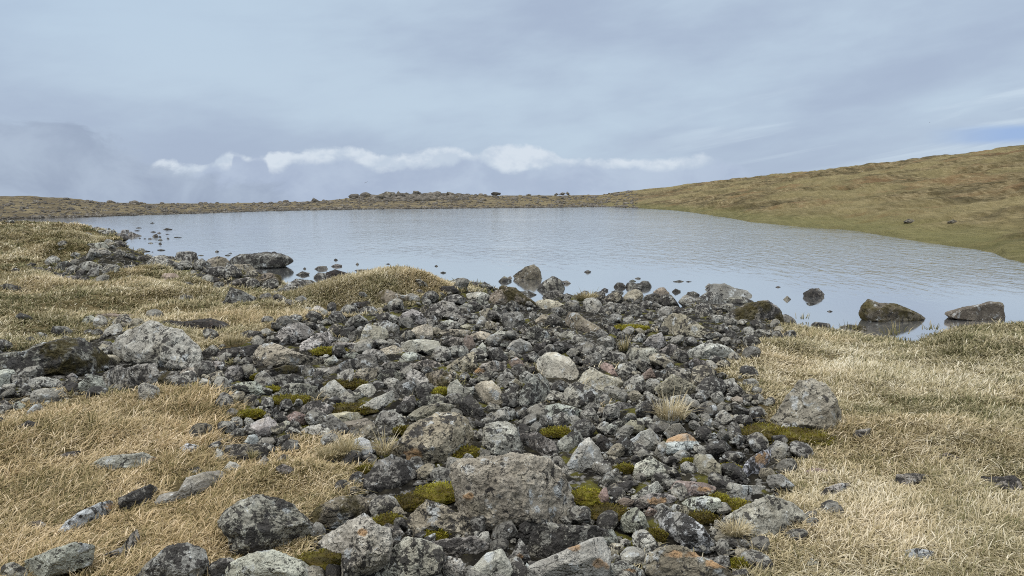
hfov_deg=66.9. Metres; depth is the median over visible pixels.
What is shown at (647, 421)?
rock
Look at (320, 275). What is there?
stone
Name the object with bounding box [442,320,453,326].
rock
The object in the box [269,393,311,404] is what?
moss cushion
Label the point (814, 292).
rock
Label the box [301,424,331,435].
rock
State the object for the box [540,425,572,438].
moss cushion
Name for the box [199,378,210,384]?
rock
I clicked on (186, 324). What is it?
rock
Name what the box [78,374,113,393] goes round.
rock
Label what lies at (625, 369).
rock
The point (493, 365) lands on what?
rock
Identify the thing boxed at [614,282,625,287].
rock
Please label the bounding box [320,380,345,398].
rock
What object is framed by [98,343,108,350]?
rock
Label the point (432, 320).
rock
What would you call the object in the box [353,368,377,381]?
rock
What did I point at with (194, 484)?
boulder
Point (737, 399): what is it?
rock
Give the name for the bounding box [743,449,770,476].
rock
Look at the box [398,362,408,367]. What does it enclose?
rock
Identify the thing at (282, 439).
rock
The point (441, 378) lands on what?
rock
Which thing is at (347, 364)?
boulder
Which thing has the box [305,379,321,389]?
rock
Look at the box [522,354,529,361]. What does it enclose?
stone
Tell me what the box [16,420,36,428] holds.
rock
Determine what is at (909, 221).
rock
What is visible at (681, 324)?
boulder
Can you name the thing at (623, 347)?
grass tuft
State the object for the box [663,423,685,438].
rock
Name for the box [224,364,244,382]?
rock
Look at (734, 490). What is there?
rock
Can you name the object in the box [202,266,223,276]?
rock
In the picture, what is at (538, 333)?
rock
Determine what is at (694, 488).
rock
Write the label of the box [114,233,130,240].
rock
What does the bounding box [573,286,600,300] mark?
grass tuft
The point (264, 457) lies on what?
rock
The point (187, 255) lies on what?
rock
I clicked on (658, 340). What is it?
rock
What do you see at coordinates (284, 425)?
rock
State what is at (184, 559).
boulder
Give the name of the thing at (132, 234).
rock
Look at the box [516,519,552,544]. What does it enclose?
rock
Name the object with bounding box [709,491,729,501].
moss cushion
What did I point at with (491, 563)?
rock
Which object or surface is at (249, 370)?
rock
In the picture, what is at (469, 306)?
rock
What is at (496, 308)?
stone
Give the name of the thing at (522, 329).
stone
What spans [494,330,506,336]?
rock
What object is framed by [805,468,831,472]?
rock
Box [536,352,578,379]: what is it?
rock
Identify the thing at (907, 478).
rock
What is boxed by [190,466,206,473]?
rock
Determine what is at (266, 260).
boulder
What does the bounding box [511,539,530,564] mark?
rock
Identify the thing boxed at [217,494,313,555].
boulder
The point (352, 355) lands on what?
rock
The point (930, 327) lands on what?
grass tuft
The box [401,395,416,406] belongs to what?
rock
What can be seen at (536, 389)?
rock
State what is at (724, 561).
rock
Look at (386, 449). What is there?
grass tuft
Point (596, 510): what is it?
moss cushion
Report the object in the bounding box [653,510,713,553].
boulder
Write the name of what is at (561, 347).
rock
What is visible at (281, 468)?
rock
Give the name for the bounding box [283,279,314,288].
rock
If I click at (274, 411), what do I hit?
stone
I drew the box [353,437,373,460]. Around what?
rock
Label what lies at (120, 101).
sky
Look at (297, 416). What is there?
rock
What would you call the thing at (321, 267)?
rock
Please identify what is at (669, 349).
rock
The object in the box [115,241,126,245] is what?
rock
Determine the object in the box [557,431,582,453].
rock
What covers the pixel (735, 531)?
grass tuft
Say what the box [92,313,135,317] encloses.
rock
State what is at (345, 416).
rock
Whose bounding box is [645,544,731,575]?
boulder
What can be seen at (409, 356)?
rock
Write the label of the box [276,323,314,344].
rock
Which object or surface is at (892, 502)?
grass
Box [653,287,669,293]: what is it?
rock
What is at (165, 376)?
rock
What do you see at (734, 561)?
moss cushion
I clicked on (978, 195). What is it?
ground
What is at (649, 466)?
rock
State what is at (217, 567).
rock
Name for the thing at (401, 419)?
rock
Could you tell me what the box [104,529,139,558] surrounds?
rock
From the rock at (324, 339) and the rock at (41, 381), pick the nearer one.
the rock at (41, 381)
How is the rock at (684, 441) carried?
on the ground at (978, 195)
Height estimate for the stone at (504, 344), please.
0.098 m
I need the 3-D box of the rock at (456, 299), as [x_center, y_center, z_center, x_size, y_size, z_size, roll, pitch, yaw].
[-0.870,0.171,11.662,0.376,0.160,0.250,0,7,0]
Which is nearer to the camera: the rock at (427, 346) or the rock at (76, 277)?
the rock at (427, 346)
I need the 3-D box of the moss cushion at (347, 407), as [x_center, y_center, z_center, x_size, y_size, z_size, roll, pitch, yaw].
[-1.185,0.896,5.748,0.417,0.081,0.302,0,7,0]
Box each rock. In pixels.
[0,283,21,291]
[0,369,15,386]
[0,399,11,412]
[0,562,27,575]
[15,313,32,319]
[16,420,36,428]
[26,376,60,388]
[28,520,48,528]
[54,261,73,270]
[60,451,80,456]
[66,275,81,280]
[78,261,102,271]
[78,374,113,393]
[82,315,94,323]
[87,242,109,248]
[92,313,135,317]
[98,230,115,233]
[98,250,110,254]
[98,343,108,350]
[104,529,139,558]
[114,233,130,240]
[114,247,128,252]
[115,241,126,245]
[118,484,157,510]
[128,232,140,235]
[157,371,179,386]
[161,273,177,279]
[162,320,196,329]
[175,251,197,259]
[178,294,192,299]
[179,367,195,373]
[180,443,198,451]
[182,318,229,329]
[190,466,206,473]
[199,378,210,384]
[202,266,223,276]
[202,361,224,370]
[205,557,234,575]
[207,256,228,264]
[216,344,258,358]
[220,444,268,460]
[222,287,256,303]
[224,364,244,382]
[224,461,240,470]
[227,277,249,286]
[229,381,265,395]
[234,264,255,272]
[240,330,263,337]
[241,364,257,380]
[243,434,258,443]
[250,416,277,436]
[255,273,281,285]
[256,455,268,465]
[258,437,275,444]
[265,365,305,376]
[273,374,303,386]
[274,434,291,447]
[275,464,293,473]
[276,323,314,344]
[277,382,320,400]
[277,421,289,430]
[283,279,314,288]
[286,411,307,424]
[296,271,309,274]
[299,331,332,350]
[300,400,334,414]
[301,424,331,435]
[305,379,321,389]
[312,305,331,312]
[315,266,327,269]
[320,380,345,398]
[324,355,338,365]
[325,411,363,421]
[326,269,347,277]
[326,342,355,350]
[337,369,353,381]
[340,326,355,337]
[342,351,357,358]
[343,418,374,430]
[350,301,370,308]
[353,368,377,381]
[353,384,375,400]
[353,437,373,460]
[359,390,394,409]
[360,324,388,339]
[362,349,388,362]
[368,338,375,348]
[371,194,385,198]
[373,289,408,303]
[375,409,405,428]
[376,311,389,320]
[376,425,392,435]
[377,320,399,332]
[377,369,404,381]
[377,410,398,428]
[380,345,406,354]
[380,361,400,369]
[381,191,395,196]
[384,523,403,545]
[392,506,405,515]
[398,309,426,323]
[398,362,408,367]
[399,352,421,361]
[401,339,440,354]
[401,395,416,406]
[405,369,428,385]
[407,402,454,420]
[411,324,432,339]
[416,359,443,367]
[416,394,447,407]
[425,300,462,321]
[425,369,451,386]
[426,315,437,325]
[439,286,458,292]
[439,329,471,336]
[441,337,463,346]
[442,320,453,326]
[442,556,466,575]
[443,294,466,303]
[447,352,476,373]
[447,379,473,397]
[449,345,468,356]
[457,394,485,419]
[458,303,472,309]
[460,324,472,328]
[463,334,475,351]
[466,291,489,300]
[467,298,486,304]
[470,331,490,341]
[471,549,512,575]
[473,360,507,375]
[474,380,502,404]
[475,370,492,382]
[478,342,486,352]
[479,282,492,290]
[481,421,523,455]
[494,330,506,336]
[497,406,514,420]
[499,276,511,281]
[500,391,516,407]
[507,338,532,354]
[508,357,523,367]
[509,378,522,387]
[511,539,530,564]
[513,264,541,279]
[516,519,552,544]
[519,371,533,383]
[519,373,550,407]
[520,431,557,457]
[521,291,535,295]
[525,325,550,341]
[532,342,545,353]
[535,314,548,323]
[536,299,563,308]
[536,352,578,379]
[537,276,564,289]
[542,290,561,299]
[544,403,581,416]
[552,341,574,353]
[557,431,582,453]
[559,331,576,337]
[560,382,604,407]
[562,437,603,474]
[565,312,600,332]
[595,434,613,449]
[598,487,608,502]
[600,362,617,375]
[602,529,617,546]
[606,420,626,434]
[610,561,647,575]
[613,401,630,409]
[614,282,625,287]
[615,437,635,455]
[617,497,634,507]
[618,362,636,376]
[620,507,649,532]
[625,420,644,433]
[626,281,651,287]
[626,347,659,361]
[631,428,660,449]
[633,456,670,479]
[634,493,676,508]
[635,481,663,498]
[636,417,653,427]
[642,332,666,347]
[642,368,655,379]
[645,507,656,516]
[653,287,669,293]
[654,368,691,381]
[654,374,696,397]
[654,441,666,458]
[659,344,677,355]
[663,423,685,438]
[665,394,692,409]
[665,433,698,454]
[670,504,688,513]
[671,480,715,495]
[682,496,721,512]
[683,358,706,369]
[686,291,699,295]
[693,454,721,475]
[695,292,722,302]
[697,376,727,394]
[707,283,751,296]
[711,555,730,568]
[717,401,731,411]
[721,296,753,303]
[726,482,765,498]
[727,382,745,396]
[730,396,742,402]
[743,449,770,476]
[803,288,824,296]
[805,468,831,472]
[806,558,820,567]
[811,322,830,327]
[821,483,850,495]
[841,324,866,330]
[852,428,870,437]
[893,473,928,484]
[903,219,913,222]
[904,548,934,559]
[937,453,958,459]
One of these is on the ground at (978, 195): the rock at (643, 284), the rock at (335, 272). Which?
the rock at (335, 272)
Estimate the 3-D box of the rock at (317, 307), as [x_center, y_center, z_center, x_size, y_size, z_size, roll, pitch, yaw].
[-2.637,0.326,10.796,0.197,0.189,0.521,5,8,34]
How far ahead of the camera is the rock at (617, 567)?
3.23 m
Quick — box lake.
[0,203,1023,341]
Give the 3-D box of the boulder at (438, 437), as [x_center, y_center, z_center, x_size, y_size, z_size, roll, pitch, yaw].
[-0.503,0.985,4.901,0.526,0.396,0.480,0,7,0]
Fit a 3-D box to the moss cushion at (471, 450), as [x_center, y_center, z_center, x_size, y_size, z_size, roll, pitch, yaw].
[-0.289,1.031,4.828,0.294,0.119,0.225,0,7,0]
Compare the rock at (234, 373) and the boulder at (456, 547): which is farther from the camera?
the rock at (234, 373)
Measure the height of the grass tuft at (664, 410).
0.253 m
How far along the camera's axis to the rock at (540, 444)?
4.91 m
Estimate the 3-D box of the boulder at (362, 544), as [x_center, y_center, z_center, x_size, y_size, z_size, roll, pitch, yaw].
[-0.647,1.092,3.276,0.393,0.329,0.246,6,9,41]
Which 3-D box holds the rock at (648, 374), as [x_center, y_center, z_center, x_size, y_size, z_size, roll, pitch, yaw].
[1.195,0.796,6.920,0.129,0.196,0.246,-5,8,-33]
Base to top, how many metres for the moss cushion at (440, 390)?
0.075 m
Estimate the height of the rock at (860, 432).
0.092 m
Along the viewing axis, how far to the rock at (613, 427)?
5.35 m
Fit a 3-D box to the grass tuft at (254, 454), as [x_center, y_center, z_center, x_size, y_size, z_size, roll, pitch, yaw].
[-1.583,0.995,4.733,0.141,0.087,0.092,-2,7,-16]
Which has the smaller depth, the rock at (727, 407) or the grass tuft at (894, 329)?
the rock at (727, 407)
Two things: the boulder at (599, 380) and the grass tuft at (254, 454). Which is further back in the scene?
the boulder at (599, 380)
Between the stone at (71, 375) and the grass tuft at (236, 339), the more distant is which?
the grass tuft at (236, 339)
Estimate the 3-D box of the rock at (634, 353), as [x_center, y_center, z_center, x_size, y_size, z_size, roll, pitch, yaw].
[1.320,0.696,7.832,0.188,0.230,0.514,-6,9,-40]
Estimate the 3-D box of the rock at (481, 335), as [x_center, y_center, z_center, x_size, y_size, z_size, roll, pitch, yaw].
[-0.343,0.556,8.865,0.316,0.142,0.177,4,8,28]
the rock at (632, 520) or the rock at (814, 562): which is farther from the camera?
the rock at (632, 520)
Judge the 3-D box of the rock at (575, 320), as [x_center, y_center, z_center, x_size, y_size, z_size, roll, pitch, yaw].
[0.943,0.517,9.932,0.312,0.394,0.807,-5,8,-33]
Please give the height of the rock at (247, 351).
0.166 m
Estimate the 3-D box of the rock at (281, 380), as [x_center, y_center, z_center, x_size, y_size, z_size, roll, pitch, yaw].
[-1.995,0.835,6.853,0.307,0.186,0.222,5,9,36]
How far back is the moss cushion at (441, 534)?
3.65 m
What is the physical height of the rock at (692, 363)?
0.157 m
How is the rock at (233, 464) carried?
on the ground at (978, 195)
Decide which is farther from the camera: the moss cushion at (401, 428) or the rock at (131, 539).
the moss cushion at (401, 428)
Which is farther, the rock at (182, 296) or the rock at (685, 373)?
the rock at (182, 296)
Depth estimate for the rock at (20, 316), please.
9.82 m
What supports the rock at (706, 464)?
on the ground at (978, 195)
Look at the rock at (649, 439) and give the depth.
5.09 m
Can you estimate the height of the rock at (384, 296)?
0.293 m
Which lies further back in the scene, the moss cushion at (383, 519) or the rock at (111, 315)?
the rock at (111, 315)
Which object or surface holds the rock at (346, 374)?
on the ground at (978, 195)
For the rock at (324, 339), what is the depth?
8.30 m
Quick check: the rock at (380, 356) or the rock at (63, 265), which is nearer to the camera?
the rock at (380, 356)
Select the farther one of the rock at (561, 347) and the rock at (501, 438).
the rock at (561, 347)
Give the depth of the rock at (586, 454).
4.65 m
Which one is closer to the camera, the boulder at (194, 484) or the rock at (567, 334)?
the boulder at (194, 484)
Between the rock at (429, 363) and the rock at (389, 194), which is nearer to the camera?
the rock at (429, 363)
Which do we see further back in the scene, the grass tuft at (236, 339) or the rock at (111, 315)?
the rock at (111, 315)
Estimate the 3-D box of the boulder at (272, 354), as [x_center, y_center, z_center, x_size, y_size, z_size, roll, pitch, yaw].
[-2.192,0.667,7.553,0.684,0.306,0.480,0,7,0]
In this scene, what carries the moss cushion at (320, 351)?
on the ground at (978, 195)
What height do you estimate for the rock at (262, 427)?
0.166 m
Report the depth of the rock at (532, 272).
18.75 m
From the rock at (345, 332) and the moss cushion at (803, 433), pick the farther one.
the rock at (345, 332)
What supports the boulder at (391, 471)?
on the ground at (978, 195)
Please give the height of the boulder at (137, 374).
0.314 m
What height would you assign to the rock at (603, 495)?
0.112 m
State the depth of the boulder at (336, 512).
3.84 m
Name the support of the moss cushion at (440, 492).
on the ground at (978, 195)
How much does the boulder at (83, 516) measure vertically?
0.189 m
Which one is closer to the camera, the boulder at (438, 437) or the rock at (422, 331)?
the boulder at (438, 437)
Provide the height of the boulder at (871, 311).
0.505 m
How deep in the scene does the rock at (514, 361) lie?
7.31 m
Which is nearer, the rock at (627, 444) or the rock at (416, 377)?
the rock at (627, 444)
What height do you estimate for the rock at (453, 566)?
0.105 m
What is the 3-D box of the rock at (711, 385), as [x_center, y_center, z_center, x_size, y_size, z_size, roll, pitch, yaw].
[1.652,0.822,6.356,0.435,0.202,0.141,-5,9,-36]
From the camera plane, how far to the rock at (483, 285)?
15.21 m
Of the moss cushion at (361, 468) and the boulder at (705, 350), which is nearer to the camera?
the moss cushion at (361, 468)
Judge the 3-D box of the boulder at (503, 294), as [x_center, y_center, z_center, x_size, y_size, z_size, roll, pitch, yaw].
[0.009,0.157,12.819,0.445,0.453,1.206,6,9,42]
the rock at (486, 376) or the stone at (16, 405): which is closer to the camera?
the stone at (16, 405)
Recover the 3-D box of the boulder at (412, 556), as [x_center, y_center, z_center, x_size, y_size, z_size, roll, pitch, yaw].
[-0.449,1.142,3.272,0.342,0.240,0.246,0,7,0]
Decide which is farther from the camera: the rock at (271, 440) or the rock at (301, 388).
the rock at (301, 388)
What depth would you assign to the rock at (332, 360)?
7.50 m
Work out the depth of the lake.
27.36 m
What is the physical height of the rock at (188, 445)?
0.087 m
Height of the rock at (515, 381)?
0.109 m
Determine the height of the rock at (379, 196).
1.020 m
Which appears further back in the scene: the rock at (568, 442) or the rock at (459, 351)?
the rock at (459, 351)
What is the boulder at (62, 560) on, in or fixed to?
on the ground at (978, 195)
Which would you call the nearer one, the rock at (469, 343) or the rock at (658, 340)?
the rock at (469, 343)
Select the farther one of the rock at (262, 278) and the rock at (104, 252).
the rock at (104, 252)
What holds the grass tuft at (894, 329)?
on the ground at (978, 195)
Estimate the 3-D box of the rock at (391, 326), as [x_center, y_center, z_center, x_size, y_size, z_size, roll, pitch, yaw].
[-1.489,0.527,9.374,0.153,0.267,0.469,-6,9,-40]
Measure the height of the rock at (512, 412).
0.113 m
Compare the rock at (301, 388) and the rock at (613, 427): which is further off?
the rock at (301, 388)
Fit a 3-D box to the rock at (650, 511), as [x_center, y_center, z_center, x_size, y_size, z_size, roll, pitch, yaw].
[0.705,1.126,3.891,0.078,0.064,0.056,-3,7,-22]
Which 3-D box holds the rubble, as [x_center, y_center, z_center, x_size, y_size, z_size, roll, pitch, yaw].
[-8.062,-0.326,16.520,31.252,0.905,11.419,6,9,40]
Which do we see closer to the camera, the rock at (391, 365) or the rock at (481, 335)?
the rock at (391, 365)
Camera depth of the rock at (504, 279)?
18.22 m
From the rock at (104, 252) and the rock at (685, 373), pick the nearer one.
the rock at (685, 373)
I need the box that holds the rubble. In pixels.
[0,232,843,575]
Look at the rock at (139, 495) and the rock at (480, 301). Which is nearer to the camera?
the rock at (139, 495)
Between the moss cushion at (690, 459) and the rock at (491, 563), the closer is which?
the rock at (491, 563)
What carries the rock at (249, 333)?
on the ground at (978, 195)
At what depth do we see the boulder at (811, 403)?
5.43 m
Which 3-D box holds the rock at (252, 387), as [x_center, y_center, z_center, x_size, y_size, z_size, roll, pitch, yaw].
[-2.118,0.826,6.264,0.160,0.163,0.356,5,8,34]
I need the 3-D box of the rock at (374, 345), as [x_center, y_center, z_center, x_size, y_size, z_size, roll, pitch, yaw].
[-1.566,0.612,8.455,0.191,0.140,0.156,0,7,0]
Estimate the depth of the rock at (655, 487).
4.18 m
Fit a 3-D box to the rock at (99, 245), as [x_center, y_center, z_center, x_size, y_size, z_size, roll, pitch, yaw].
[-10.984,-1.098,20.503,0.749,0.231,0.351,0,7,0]
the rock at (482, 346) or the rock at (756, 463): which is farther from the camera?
the rock at (482, 346)
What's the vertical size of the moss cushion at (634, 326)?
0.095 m
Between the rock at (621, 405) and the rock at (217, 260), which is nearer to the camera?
the rock at (621, 405)
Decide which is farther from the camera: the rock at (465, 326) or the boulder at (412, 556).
the rock at (465, 326)
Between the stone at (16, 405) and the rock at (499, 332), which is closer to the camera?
the stone at (16, 405)
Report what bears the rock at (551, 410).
on the ground at (978, 195)
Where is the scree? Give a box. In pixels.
[0,190,637,219]
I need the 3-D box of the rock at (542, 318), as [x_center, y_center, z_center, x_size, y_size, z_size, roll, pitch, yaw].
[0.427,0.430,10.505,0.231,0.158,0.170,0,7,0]
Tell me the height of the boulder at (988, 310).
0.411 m
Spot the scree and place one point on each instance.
(423, 198)
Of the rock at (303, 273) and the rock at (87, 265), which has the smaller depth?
the rock at (87, 265)
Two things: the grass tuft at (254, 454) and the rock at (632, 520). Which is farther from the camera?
the grass tuft at (254, 454)
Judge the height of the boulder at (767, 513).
0.291 m
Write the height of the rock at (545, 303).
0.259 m
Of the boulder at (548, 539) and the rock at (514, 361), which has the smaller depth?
the boulder at (548, 539)
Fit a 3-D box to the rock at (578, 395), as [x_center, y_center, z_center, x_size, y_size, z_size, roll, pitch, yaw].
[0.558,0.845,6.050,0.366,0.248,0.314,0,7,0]
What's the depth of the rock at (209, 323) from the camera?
9.55 m
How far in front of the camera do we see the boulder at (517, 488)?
3.75 m
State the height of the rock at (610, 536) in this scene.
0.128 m
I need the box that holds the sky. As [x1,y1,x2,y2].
[0,0,1023,202]
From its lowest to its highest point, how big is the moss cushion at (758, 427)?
0.094 m
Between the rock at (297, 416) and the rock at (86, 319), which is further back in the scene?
the rock at (86, 319)
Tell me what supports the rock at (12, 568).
on the ground at (978, 195)
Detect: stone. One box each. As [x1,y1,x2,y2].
[12,401,25,409]
[66,373,77,378]
[270,407,279,417]
[314,272,325,277]
[409,362,421,370]
[492,305,501,311]
[500,340,509,347]
[517,325,527,333]
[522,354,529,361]
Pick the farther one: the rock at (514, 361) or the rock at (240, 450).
the rock at (514, 361)
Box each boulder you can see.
[0,337,112,375]
[24,542,94,575]
[58,500,113,533]
[90,452,159,470]
[102,363,159,386]
[112,320,201,368]
[136,542,208,575]
[154,470,225,504]
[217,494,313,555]
[224,549,308,575]
[229,252,293,267]
[252,342,324,366]
[309,495,371,529]
[315,359,359,376]
[318,513,392,575]
[363,454,416,493]
[374,536,445,575]
[391,411,473,463]
[404,499,471,537]
[432,535,489,557]
[449,452,573,531]
[489,285,536,306]
[527,521,606,558]
[527,537,610,575]
[577,367,623,390]
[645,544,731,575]
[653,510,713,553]
[661,313,718,339]
[687,342,735,359]
[723,494,808,535]
[729,300,785,323]
[771,378,842,430]
[858,299,924,321]
[945,301,1004,320]
[980,475,1023,491]
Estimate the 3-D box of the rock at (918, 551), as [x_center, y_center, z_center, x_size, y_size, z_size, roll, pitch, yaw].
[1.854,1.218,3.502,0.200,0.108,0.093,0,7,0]
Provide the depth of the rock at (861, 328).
11.71 m
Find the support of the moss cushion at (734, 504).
on the ground at (978, 195)
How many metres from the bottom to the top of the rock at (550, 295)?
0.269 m
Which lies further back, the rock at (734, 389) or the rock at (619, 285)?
the rock at (619, 285)
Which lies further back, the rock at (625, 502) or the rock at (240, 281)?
the rock at (240, 281)
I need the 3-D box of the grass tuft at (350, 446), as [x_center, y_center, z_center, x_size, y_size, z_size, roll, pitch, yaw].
[-1.005,0.938,4.782,0.318,0.180,0.312,4,8,28]
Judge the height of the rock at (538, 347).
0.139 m
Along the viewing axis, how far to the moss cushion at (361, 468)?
4.55 m
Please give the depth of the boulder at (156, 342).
7.41 m
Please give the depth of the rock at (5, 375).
6.57 m
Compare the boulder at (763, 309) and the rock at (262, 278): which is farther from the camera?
the rock at (262, 278)
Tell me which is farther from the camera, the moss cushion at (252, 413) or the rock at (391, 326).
the rock at (391, 326)
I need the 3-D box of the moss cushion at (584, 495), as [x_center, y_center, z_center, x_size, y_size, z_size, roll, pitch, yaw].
[0.386,1.100,4.052,0.254,0.125,0.195,0,7,0]
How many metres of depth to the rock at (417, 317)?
9.82 m
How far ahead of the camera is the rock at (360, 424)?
5.32 m
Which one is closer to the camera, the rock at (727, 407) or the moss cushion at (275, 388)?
the rock at (727, 407)
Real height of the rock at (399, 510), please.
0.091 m
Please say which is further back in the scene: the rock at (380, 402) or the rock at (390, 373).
the rock at (390, 373)
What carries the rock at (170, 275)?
on the ground at (978, 195)
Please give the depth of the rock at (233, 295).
11.56 m
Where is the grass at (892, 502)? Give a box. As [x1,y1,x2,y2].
[0,220,1023,575]
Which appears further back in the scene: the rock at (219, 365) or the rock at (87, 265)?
the rock at (87, 265)
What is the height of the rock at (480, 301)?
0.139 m
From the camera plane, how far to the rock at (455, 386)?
6.23 m
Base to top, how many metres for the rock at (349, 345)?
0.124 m
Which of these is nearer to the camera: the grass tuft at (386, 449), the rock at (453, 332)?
the grass tuft at (386, 449)
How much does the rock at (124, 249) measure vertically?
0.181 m
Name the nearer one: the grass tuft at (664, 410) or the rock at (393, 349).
the grass tuft at (664, 410)
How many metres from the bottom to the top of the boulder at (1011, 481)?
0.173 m
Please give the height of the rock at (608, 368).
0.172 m
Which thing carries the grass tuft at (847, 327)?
on the ground at (978, 195)
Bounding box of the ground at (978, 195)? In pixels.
[0,145,1023,575]
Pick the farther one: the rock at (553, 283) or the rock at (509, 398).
the rock at (553, 283)
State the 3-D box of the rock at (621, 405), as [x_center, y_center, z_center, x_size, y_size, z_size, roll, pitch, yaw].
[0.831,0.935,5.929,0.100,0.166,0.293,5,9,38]
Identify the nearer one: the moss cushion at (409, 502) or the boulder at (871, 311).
the moss cushion at (409, 502)
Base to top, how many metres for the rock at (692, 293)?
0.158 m
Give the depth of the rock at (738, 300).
14.56 m
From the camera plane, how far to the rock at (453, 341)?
8.49 m
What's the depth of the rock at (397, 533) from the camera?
3.61 m
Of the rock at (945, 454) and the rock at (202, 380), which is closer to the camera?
the rock at (945, 454)
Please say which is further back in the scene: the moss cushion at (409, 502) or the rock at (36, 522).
the moss cushion at (409, 502)
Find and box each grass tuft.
[221,329,246,342]
[246,448,262,458]
[305,437,348,459]
[328,429,369,456]
[362,425,400,455]
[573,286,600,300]
[613,330,631,351]
[641,386,701,420]
[712,510,758,537]
[843,319,858,330]
[876,322,914,335]
[921,320,938,329]
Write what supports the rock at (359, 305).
on the ground at (978, 195)
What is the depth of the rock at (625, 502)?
3.97 m
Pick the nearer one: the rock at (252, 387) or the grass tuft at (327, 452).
the grass tuft at (327, 452)
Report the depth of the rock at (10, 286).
12.41 m
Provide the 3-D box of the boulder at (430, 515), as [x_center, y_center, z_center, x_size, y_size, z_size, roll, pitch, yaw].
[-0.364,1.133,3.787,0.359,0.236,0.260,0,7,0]
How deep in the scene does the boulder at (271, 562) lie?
3.20 m
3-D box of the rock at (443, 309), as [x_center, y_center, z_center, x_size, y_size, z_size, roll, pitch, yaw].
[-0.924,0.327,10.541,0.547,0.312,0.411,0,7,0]
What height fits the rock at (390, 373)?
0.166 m
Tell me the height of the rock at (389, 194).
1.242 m
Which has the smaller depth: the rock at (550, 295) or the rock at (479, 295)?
the rock at (479, 295)
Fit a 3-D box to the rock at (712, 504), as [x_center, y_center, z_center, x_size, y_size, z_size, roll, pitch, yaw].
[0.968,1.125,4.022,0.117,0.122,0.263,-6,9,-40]
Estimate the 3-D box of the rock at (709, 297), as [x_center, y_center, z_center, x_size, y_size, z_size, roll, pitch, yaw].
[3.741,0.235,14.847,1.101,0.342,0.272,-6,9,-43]
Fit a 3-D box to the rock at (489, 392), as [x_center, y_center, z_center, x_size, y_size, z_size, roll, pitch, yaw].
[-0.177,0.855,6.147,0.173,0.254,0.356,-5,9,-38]
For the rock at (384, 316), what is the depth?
9.89 m
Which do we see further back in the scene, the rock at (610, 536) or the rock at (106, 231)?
the rock at (106, 231)
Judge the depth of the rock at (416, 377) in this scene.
6.61 m
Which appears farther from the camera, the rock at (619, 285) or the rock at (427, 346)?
the rock at (619, 285)
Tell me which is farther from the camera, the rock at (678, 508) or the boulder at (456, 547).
the rock at (678, 508)
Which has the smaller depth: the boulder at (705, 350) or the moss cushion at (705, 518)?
the moss cushion at (705, 518)
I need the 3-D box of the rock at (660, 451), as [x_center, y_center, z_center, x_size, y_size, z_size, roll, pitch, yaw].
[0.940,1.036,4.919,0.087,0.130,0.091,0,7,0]
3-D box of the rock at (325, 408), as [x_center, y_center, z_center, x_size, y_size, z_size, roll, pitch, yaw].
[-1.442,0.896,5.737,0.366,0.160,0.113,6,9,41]
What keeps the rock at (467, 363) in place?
on the ground at (978, 195)
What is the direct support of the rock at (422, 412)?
on the ground at (978, 195)
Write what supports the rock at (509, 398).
on the ground at (978, 195)
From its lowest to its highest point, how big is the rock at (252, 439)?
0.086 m
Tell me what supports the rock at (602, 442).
on the ground at (978, 195)
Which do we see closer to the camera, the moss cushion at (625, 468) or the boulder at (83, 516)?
the boulder at (83, 516)
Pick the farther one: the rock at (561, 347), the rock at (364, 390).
the rock at (561, 347)
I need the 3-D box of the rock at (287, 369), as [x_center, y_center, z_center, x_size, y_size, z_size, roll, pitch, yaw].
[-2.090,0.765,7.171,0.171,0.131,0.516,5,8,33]
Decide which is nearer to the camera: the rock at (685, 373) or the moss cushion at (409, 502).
the moss cushion at (409, 502)
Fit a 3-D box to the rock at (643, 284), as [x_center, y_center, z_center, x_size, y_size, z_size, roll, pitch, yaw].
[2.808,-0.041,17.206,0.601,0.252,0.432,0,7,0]
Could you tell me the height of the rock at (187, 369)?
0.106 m
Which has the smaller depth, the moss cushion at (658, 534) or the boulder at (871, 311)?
the moss cushion at (658, 534)
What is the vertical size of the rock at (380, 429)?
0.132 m
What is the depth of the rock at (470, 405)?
5.61 m
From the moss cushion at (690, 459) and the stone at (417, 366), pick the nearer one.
the moss cushion at (690, 459)
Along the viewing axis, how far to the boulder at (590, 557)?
3.17 m
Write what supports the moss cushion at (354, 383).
on the ground at (978, 195)
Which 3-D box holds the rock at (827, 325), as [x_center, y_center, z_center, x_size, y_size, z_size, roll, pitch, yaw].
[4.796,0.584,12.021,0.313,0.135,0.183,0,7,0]
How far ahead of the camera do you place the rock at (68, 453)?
4.75 m
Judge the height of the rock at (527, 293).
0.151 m
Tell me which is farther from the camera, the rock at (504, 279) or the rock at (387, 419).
the rock at (504, 279)
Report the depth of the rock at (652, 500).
4.00 m
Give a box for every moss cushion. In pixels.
[234,406,265,418]
[265,385,280,393]
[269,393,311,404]
[295,548,340,570]
[307,346,350,355]
[322,378,367,389]
[332,400,378,414]
[351,463,373,474]
[372,510,404,525]
[392,425,408,434]
[395,491,433,511]
[413,480,454,504]
[422,528,450,540]
[430,386,447,395]
[451,443,484,458]
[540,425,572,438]
[571,485,609,505]
[583,502,629,522]
[612,461,633,474]
[614,324,650,331]
[646,525,668,543]
[679,457,693,463]
[687,508,722,524]
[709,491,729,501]
[722,497,749,513]
[729,556,748,569]
[740,422,799,442]
[769,425,835,446]
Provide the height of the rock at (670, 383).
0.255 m
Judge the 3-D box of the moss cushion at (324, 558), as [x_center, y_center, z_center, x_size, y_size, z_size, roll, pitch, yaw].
[-0.818,1.203,3.411,0.291,0.104,0.261,-5,8,-34]
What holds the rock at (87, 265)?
on the ground at (978, 195)
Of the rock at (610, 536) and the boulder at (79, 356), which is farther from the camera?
the boulder at (79, 356)
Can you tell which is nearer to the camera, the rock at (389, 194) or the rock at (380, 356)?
the rock at (380, 356)
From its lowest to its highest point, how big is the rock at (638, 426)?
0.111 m
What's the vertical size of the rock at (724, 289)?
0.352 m
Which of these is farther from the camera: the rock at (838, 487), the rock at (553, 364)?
the rock at (553, 364)

